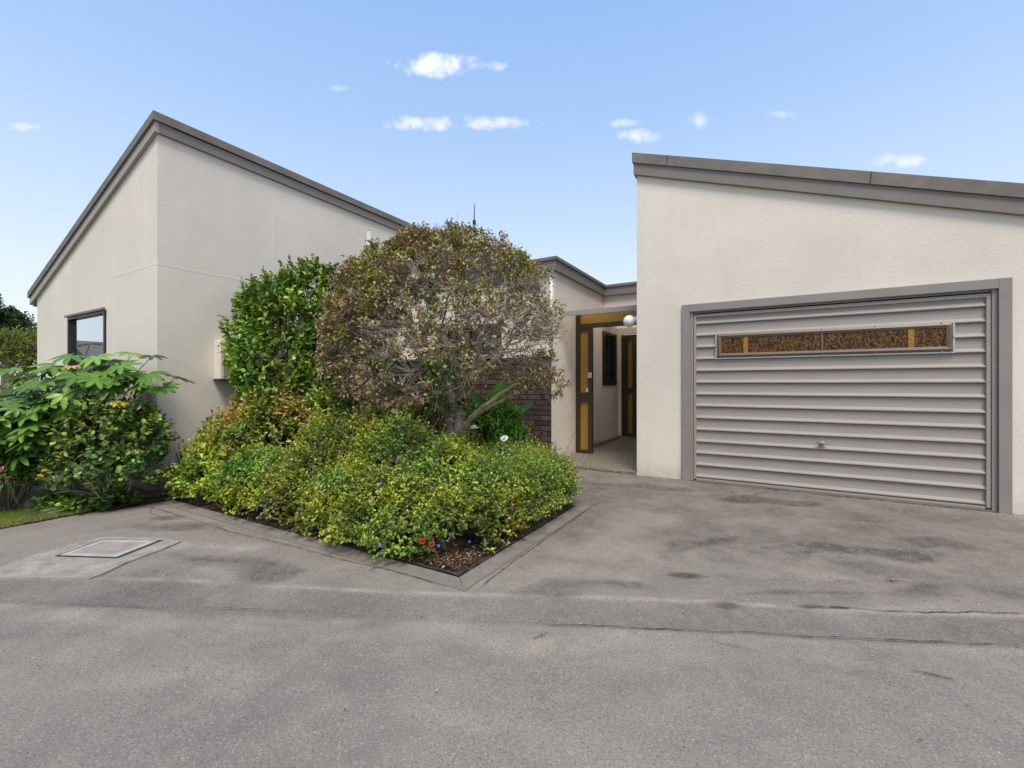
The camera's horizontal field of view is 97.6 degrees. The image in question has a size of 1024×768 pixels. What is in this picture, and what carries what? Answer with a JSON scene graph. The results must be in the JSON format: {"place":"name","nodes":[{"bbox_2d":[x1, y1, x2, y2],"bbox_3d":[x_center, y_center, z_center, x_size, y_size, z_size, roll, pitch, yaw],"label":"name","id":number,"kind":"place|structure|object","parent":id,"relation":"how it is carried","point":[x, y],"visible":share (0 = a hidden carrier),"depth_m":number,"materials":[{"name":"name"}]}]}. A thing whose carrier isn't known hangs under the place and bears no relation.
{"place":"outdoors","nodes":[
{"label":"outdoors","id":0,"kind":"place"},
{"bbox_2d":[0,455,47,512],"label":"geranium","id":1,"kind":"object","parent":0,"point":[7,470],"visible":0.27,"depth_m":4.22,"materials":[{"name":"green plant"}]},
{"bbox_2d":[0,466,15,500],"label":"rose flower","id":2,"kind":"object","parent":1,"relation":"attached to","point":[1,468],"visible":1,"depth_m":3.96,"materials":[{"name":"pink plant"}]},
{"bbox_2d":[5,476,21,510],"bbox_3d":[-4.407,0.970,3.952,0.065,0.324,0.117,0,0,30],"label":"rose flower","id":3,"kind":"object","parent":1,"relation":"attached to","point":[9,477],"visible":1,"depth_m":3.94,"materials":[{"name":"green plant"}]},
{"bbox_2d":[0,508,99,528],"bbox_3d":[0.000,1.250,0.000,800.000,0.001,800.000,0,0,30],"label":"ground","id":4,"kind":"structure","parent":0,"point":[51,518],"depth_m":4.16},
{"bbox_2d":[0,294,5,310],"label":"tree","id":5,"kind":"object","parent":4,"relation":"on","point":[1,301],"visible":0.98,"depth_m":22.82,"materials":[{"name":"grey plant"}]},
{"bbox_2d":[0,305,36,366],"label":"tree","id":6,"kind":"object","parent":4,"relation":"on","point":[14,317],"visible":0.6,"depth_m":23.80,"materials":[{"name":"green plant"}]},
{"bbox_2d":[0,325,36,394],"bbox_3d":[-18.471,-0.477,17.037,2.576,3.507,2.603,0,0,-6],"label":"hedge","id":7,"kind":"object","parent":4,"relation":"on","point":[34,333],"visible":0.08,"depth_m":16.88,"materials":[{"name":"green plant"}]},
{"bbox_2d":[27,110,636,490],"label":"house","id":8,"kind":"structure","parent":4,"relation":"on","point":[176,231],"depth_m":5.89,"materials":[{"name":"paint"}]},
{"bbox_2d":[64,307,105,391],"bbox_3d":[-5.669,-0.380,6.125,1.425,1.400,0.330,0,0,30],"label":"window","id":9,"kind":"structure","parent":8,"relation":"in","point":[89,326],"depth_m":6.06,"materials":[{"name":"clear glass"}]},
{"bbox_2d":[213,340,258,380],"bbox_3d":[-3.450,-0.286,5.631,0.167,0.488,0.490,0,0,30],"label":"meter box","id":10,"kind":"object","parent":8,"relation":"attached to","point":[221,373],"visible":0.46,"depth_m":5.43,"materials":[{"name":"beige paint"}]},
{"bbox_2d":[223,343,256,376],"bbox_3d":[-3.388,-0.295,5.594,0.008,0.410,0.410,0,0,30],"label":"meter door","id":11,"kind":"structure","parent":10,"relation":"in","point":[225,373],"depth_m":5.45,"materials":[{"name":"beige metal"}]},
{"bbox_2d":[436,323,501,355],"bbox_3d":[-0.757,-0.755,7.814,1.395,0.510,0.100,0,0,30],"label":"window","id":12,"kind":"structure","parent":8,"relation":"in","point":[472,333],"depth_m":7.76,"materials":[{"name":"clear glass"}]},
{"bbox_2d":[473,203,475,242],"bbox_3d":[-1.012,-3.257,12.000,0.083,3.154,0.083,0,0,30],"label":"antenna","id":13,"kind":"object","parent":8,"relation":"attached to","point":[474,222],"visible":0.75,"depth_m":11.98,"materials":[{"name":"metal"}]},
{"bbox_2d":[602,331,616,384],"bbox_3d":[1.956,-0.517,9.314,0.180,1.085,0.890,0,0,30],"label":"window","id":14,"kind":"structure","parent":8,"relation":"in","point":[609,340],"depth_m":9.27,"materials":[{"name":"black glass"}]},
{"bbox_2d":[621,334,636,436],"bbox_3d":[3.043,0.050,9.466,1.418,2.220,0.329,0,0,30],"label":"front door","id":15,"kind":"structure","parent":8,"relation":"in","point":[628,342],"depth_m":9.68,"materials":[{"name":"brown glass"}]},
{"bbox_2d":[161,500,588,591],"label":"garden kerb","id":16,"kind":"structure","parent":4,"relation":"on","point":[474,576],"depth_m":3.30,"materials":[{"name":"concrete"}]},
{"bbox_2d":[632,152,1023,514],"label":"garage","id":17,"kind":"structure","parent":4,"relation":"on","point":[835,331],"depth_m":4.92,"materials":[{"name":"beige paint"}]},
{"bbox_2d":[623,315,636,326],"bbox_3d":[1.653,-0.870,6.194,0.228,0.166,0.166,0,0,30],"label":"porch light","id":18,"kind":"object","parent":17,"relation":"attached to","point":[629,320],"visible":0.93,"depth_m":6.15,"materials":[{"name":"white glass"}]},
{"bbox_2d":[694,293,990,508],"bbox_3d":[3.436,0.164,4.966,2.660,2.081,0.078,0,0,30],"label":"garage door","id":19,"kind":"structure","parent":17,"relation":"in","point":[889,399],"depth_m":4.84,"materials":[{"name":"paint"}]},
{"bbox_2d":[0,472,165,517],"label":"border soil","id":20,"kind":"structure","parent":0,"point":[146,493],"depth_m":4.92,"materials":[{"name":"brown soil"}]},
{"bbox_2d":[20,497,42,507],"bbox_3d":[-4.691,1.163,4.376,0.177,0.116,0.149,0,0,30],"label":"edging stone","id":21,"kind":"object","parent":20,"relation":"on","point":[26,503],"visible":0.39,"depth_m":4.31,"materials":[{"name":"stone"}]},
{"bbox_2d":[41,507,63,512],"bbox_3d":[-4.320,1.198,4.223,0.319,0.046,0.182,0,0,30],"label":"edging stone","id":22,"kind":"object","parent":20,"relation":"on","point":[50,508],"visible":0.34,"depth_m":4.19,"materials":[{"name":"stone"}]},
{"bbox_2d":[29,486,144,514],"bbox_3d":[-4.122,1.111,4.335,0.901,0.246,0.492,0,0,-12],"label":"clover patch","id":23,"kind":"object","parent":20,"relation":"on","point":[62,499],"visible":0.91,"depth_m":4.29,"materials":[{"name":"green plant"}]},
{"bbox_2d":[1,392,179,511],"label":"round leaf shrub","id":24,"kind":"object","parent":20,"relation":"on","point":[145,422],"visible":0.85,"depth_m":4.27,"materials":[{"name":"green plant"}]},
{"bbox_2d":[0,343,196,476],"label":"fatsia","id":25,"kind":"object","parent":20,"relation":"on","point":[27,406],"visible":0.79,"depth_m":4.38,"materials":[{"name":"green plant"}]},
{"bbox_2d":[107,496,167,509],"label":"border soil","id":26,"kind":"structure","parent":0,"point":[145,500],"depth_m":4.55,"materials":[{"name":"brown soil"}]},
{"bbox_2d":[0,587,475,618],"bbox_3d":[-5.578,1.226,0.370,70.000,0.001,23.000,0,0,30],"label":"pavement stain","id":27,"kind":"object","parent":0,"point":[255,598],"depth_m":2.58,"materials":[{"name":"concrete"}]},
{"bbox_2d":[164,375,373,491],"bbox_3d":[-2.500,0.562,5.056,2.153,1.328,1.400,0,0,-14],"label":"shrub","id":28,"kind":"object","parent":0,"point":[243,422],"visible":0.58,"depth_m":4.69,"materials":[{"name":"green plant"}]},
{"bbox_2d":[162,488,575,575],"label":"garden soil","id":29,"kind":"structure","parent":0,"point":[466,537],"depth_m":3.54,"materials":[{"name":"brown soil"}]},
{"bbox_2d":[174,443,186,463],"bbox_3d":[-3.725,0.910,5.141,0.387,0.521,0.219,0,0,0],"label":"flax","id":30,"kind":"object","parent":29,"relation":"on","point":[181,453],"visible":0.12,"depth_m":5.14,"materials":[{"name":"green plant"}]},
{"bbox_2d":[158,442,311,514],"bbox_3d":[-2.776,0.875,4.592,1.827,0.703,0.976,0,0,30],"label":"bush","id":31,"kind":"object","parent":29,"relation":"on","point":[225,490],"visible":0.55,"depth_m":4.27,"materials":[{"name":"green plant"}]},
{"bbox_2d":[216,253,371,446],"bbox_3d":[-2.649,-0.192,5.446,1.509,2.833,1.554,0,0,30],"label":"camellia","id":32,"kind":"object","parent":29,"relation":"on","point":[261,305],"visible":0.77,"depth_m":5.11,"materials":[{"name":"green plant"}]},
{"bbox_2d":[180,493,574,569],"bbox_3d":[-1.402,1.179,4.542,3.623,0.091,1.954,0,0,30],"label":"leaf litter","id":33,"kind":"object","parent":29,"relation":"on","point":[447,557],"visible":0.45,"depth_m":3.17,"materials":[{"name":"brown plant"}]},
{"bbox_2d":[234,395,530,563],"bbox_3d":[-1.101,0.654,4.095,2.889,1.146,2.000,0,0,30],"label":"shrub","id":34,"kind":"object","parent":29,"relation":"on","point":[344,490],"visible":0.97,"depth_m":3.54,"materials":[{"name":"green plant"}]},
{"bbox_2d":[419,539,431,559],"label":"flower","id":35,"kind":"object","parent":29,"relation":"on","point":[421,541],"visible":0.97,"depth_m":2.95,"materials":[{"name":"red plant"}]},
{"bbox_2d":[429,541,440,560],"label":"flower","id":36,"kind":"object","parent":29,"relation":"on","point":[431,543],"visible":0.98,"depth_m":2.93,"materials":[{"name":"pink plant"}]},
{"bbox_2d":[310,218,573,488],"bbox_3d":[-0.708,-0.254,4.970,2.720,3.120,2.566,0,0,30],"label":"domed tree","id":37,"kind":"object","parent":29,"relation":"on","point":[361,290],"visible":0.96,"depth_m":4.37,"materials":[{"name":"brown plant"}]},
{"bbox_2d":[413,351,473,476],"bbox_3d":[-0.732,0.432,4.786,0.711,1.580,0.642,0,0,-40],"label":"shrub","id":38,"kind":"object","parent":29,"relation":"on","point":[441,396],"visible":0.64,"depth_m":4.74,"materials":[{"name":"green plant"}]},
{"bbox_2d":[455,416,596,529],"bbox_3d":[0.087,0.760,4.530,1.436,0.934,2.484,0,0,4],"label":"airy bush","id":39,"kind":"object","parent":29,"relation":"on","point":[538,474],"visible":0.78,"depth_m":3.94,"materials":[{"name":"green plant"}]},
{"bbox_2d":[465,397,533,450],"bbox_3d":[-0.183,0.689,5.241,0.909,1.074,0.888,0,0,30],"label":"gardenia","id":40,"kind":"object","parent":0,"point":[494,414],"visible":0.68,"depth_m":5.11,"materials":[{"name":"green plant"}]},
{"bbox_2d":[501,435,507,440],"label":"rose flower","id":41,"kind":"object","parent":40,"relation":"attached to","point":[503,437],"visible":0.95,"depth_m":4.49,"materials":[{"name":"white plant"}]},
{"bbox_2d":[0,469,1023,767],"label":"driveway","id":42,"kind":"structure","parent":0,"point":[244,679],"depth_m":2.08,"materials":[{"name":"concrete"}]},
{"bbox_2d":[0,537,179,579],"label":"service cover","id":43,"kind":"object","parent":42,"relation":"on","point":[95,558],"visible":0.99,"depth_m":3.08,"materials":[{"name":"concrete"}]},
{"bbox_2d":[3,475,1022,760],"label":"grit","id":44,"kind":"object","parent":42,"relation":"on","point":[639,613],"visible":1,"depth_m":2.87,"materials":[{"name":"grey gravel"}]},
{"bbox_2d":[12,469,1022,758],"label":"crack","id":45,"kind":"object","parent":42,"relation":"on","point":[676,629],"visible":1,"depth_m":2.39,"materials":[{"name":"grey concrete"}]},
{"bbox_2d":[136,522,905,585],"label":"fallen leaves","id":46,"kind":"object","parent":42,"relation":"on","point":[706,569],"visible":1,"depth_m":2.79,"materials":[{"name":"brown plant"}]},
{"bbox_2d":[0,0,1023,363],"label":"sky","id":47,"kind":"structure","parent":0,"point":[533,114],"materials":[{"name":"blue"}]},
{"label":"lawn","id":48,"kind":"structure","parent":0,"visible":0},
{"bbox_2d":[0,368,36,393],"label":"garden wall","id":49,"kind":"structure","parent":48,"relation":"on","point":[14,375],"depth_m":20.11,"materials":[{"name":"beige paint"}]},
{"bbox_2d":[0,483,90,527],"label":"grass","id":50,"kind":"structure","parent":48,"relation":"on","point":[14,517],"depth_m":4.06,"materials":[{"name":"green plant"}]},
{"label":"garden soil","id":51,"kind":"structure","parent":0,"visible":0},
{"bbox_2d":[377,382,511,473],"bbox_3d":[-0.815,0.601,5.353,2.107,1.252,2.508,0,0,-13],"label":"spindly bush","id":52,"kind":"object","parent":51,"relation":"on","point":[422,411],"visible":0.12,"depth_m":5.04,"materials":[{"name":"green plant"}]},
{"bbox_2d":[465,381,532,422],"bbox_3d":[-0.170,0.595,5.547,0.882,1.261,0.268,0,0,11],"label":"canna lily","id":53,"kind":"object","parent":51,"relation":"on","point":[498,387],"visible":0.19,"depth_m":5.59,"materials":[{"name":"green plant"}]}
]}

